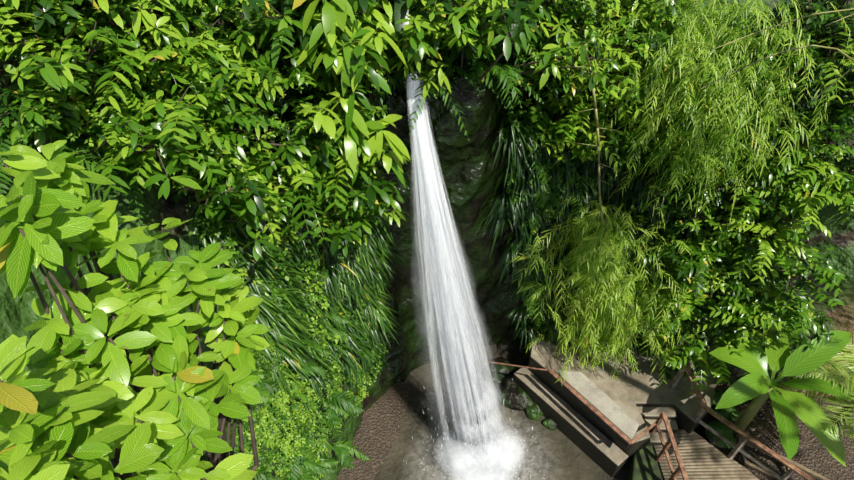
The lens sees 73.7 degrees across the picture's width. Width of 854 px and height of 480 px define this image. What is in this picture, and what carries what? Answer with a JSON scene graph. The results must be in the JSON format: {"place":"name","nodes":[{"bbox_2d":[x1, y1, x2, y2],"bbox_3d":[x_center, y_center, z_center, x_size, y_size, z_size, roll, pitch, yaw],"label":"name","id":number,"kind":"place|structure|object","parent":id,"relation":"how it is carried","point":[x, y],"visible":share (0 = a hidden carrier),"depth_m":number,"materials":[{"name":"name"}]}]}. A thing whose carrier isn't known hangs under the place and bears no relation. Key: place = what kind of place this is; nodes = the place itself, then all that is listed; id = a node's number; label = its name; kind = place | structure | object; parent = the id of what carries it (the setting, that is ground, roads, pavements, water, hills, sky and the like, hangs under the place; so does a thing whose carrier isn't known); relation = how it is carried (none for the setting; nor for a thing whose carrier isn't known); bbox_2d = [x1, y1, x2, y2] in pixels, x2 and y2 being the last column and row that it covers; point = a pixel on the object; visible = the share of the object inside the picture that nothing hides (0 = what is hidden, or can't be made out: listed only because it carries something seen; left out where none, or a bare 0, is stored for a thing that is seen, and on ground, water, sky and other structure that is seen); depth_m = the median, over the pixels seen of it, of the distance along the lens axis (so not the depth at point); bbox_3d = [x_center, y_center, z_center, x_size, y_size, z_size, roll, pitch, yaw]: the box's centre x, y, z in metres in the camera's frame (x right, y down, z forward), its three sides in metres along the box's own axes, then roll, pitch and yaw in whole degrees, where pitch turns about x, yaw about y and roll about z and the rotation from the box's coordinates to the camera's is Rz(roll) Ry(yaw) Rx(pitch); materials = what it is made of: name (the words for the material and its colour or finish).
{"place":"outdoors","nodes":[
{"label":"outdoors","id":0,"kind":"place"},
{"bbox_2d":[0,0,853,479],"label":"rock cliff","id":1,"kind":"structure","parent":0,"point":[474,182],"depth_m":10.35,"materials":[{"name":"grey stone"}]},
{"bbox_2d":[0,159,258,479],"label":"shrub branches","id":2,"kind":"object","parent":1,"relation":"on","point":[219,458],"visible":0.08,"depth_m":4.09,"materials":[{"name":"brown plant"}]},
{"bbox_2d":[0,140,269,479],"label":"tree leaves","id":3,"kind":"object","parent":2,"relation":"on","point":[77,405],"visible":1,"depth_m":3.58,"materials":[{"name":"green plant"}]},
{"bbox_2d":[0,0,853,393],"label":"broadleaf shrubs","id":4,"kind":"object","parent":1,"relation":"on","point":[204,132],"visible":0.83,"depth_m":7.53,"materials":[{"name":"green plant"}]},
{"bbox_2d":[0,0,853,479],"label":"shrub foliage","id":5,"kind":"object","parent":1,"relation":"on","point":[292,446],"visible":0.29,"depth_m":8.72,"materials":[{"name":"green plant"}]},
{"bbox_2d":[0,0,853,479],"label":"foliage","id":6,"kind":"object","parent":1,"relation":"on","point":[506,74],"visible":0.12,"depth_m":9.20,"materials":[{"name":"green plant"}]},
{"bbox_2d":[189,3,853,479],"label":"hanging strap leaves","id":7,"kind":"object","parent":1,"relation":"on","point":[369,267],"visible":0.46,"depth_m":10.39,"materials":[{"name":"green plant"}]},
{"bbox_2d":[506,0,851,388],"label":"bamboo leaves","id":8,"kind":"object","parent":1,"relation":"on","point":[610,292],"visible":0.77,"depth_m":9.43,"materials":[{"name":"green plant"}]},
{"bbox_2d":[569,8,853,245],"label":"bamboo culms","id":9,"kind":"object","parent":1,"relation":"on","point":[597,125],"visible":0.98,"depth_m":7.61,"materials":[{"name":"beige"}]},
{"bbox_2d":[336,344,710,479],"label":"pool","id":10,"kind":"structure","parent":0,"point":[558,454],"depth_m":13.05,"materials":[{"name":"liquid"}]},
{"bbox_2d":[337,382,408,479],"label":"gravel bank","id":11,"kind":"structure","parent":10,"relation":"on","point":[378,432],"depth_m":13.11,"materials":[{"name":"gravel"}]},
{"bbox_2d":[406,71,522,477],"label":"waterfall sheets","id":12,"kind":"object","parent":10,"relation":"on","point":[454,335],"visible":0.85,"depth_m":9.67,"materials":[{"name":"white liquid"}]},
{"bbox_2d":[398,401,540,479],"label":"waterfall spray","id":13,"kind":"object","parent":10,"relation":"on","point":[474,459],"depth_m":12.26,"materials":[{"name":"liquid"}]},
{"bbox_2d":[434,377,529,479],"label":"water splash","id":14,"kind":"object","parent":10,"relation":"on","point":[463,461],"depth_m":11.74,"materials":[{"name":"liquid"}]},
{"bbox_2d":[358,45,741,447],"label":"boulders","id":15,"kind":"object","parent":10,"relation":"in","point":[514,396],"visible":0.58,"depth_m":12.72,"materials":[{"name":"grey stone"}]},
{"bbox_2d":[512,324,717,476],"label":"concrete platform and steps","id":16,"kind":"structure","parent":10,"relation":"on","point":[641,399],"depth_m":12.84,"materials":[{"name":"grey concrete"}]},
{"bbox_2d":[551,370,638,448],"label":"concrete slab","id":17,"kind":"structure","parent":16,"relation":"on","point":[604,404],"depth_m":12.15,"materials":[{"name":"beige concrete"}]},
{"bbox_2d":[626,446,663,479],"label":"mossy pier","id":18,"kind":"structure","parent":10,"relation":"in","point":[643,464],"depth_m":12.12,"materials":[{"name":"plant"}]},
{"bbox_2d":[702,383,853,479],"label":"soil bank","id":19,"kind":"structure","parent":0,"point":[814,454],"depth_m":12.35,"materials":[{"name":"brown soil"}]},
{"bbox_2d":[733,385,775,436],"bbox_3d":[6.819,3.755,12.101,0.260,2.404,0.259,1,45,1],"label":"trunk","id":20,"kind":"object","parent":19,"relation":"on","point":[747,415],"visible":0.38,"depth_m":11.89,"materials":[{"name":"plant stem"},{"name":"leaf"}]},
{"bbox_2d":[831,402,853,431],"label":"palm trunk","id":21,"kind":"object","parent":19,"relation":"on","point":[843,416],"visible":0.1,"depth_m":12.06,"materials":[{"name":"green plant"}]},
{"bbox_2d":[767,332,853,451],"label":"palm fronds","id":22,"kind":"object","parent":21,"relation":"attached to","point":[840,368],"visible":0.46,"depth_m":11.00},
{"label":"deck stringers","id":23,"kind":"object","parent":19,"relation":"on","visible":0},
{"bbox_2d":[654,429,760,479],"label":"wooden deck boards","id":24,"kind":"object","parent":23,"relation":"on","point":[702,458],"visible":0.79,"depth_m":12.09,"materials":[{"name":"brown wood"}]},
{"bbox_2d":[488,361,814,479],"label":"red rust railings","id":25,"kind":"object","parent":24,"relation":"on","point":[654,426],"visible":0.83,"depth_m":11.69,"materials":[{"name":"metal"}]},
{"bbox_2d":[670,363,794,479],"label":"pale railing posts","id":26,"kind":"object","parent":23,"relation":"on","point":[743,441],"visible":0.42,"depth_m":11.92,"materials":[{"name":"paint"}]},
{"bbox_2d":[734,435,829,479],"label":"railing","id":27,"kind":"object","parent":26,"relation":"attached to","point":[809,472],"visible":0.56,"depth_m":12.03,"materials":[{"name":"brown wood"}]},
{"bbox_2d":[709,329,853,466],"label":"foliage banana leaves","id":28,"kind":"object","parent":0,"point":[755,360],"visible":0.92,"depth_m":10.91,"materials":[{"name":"green plant"}]}
]}

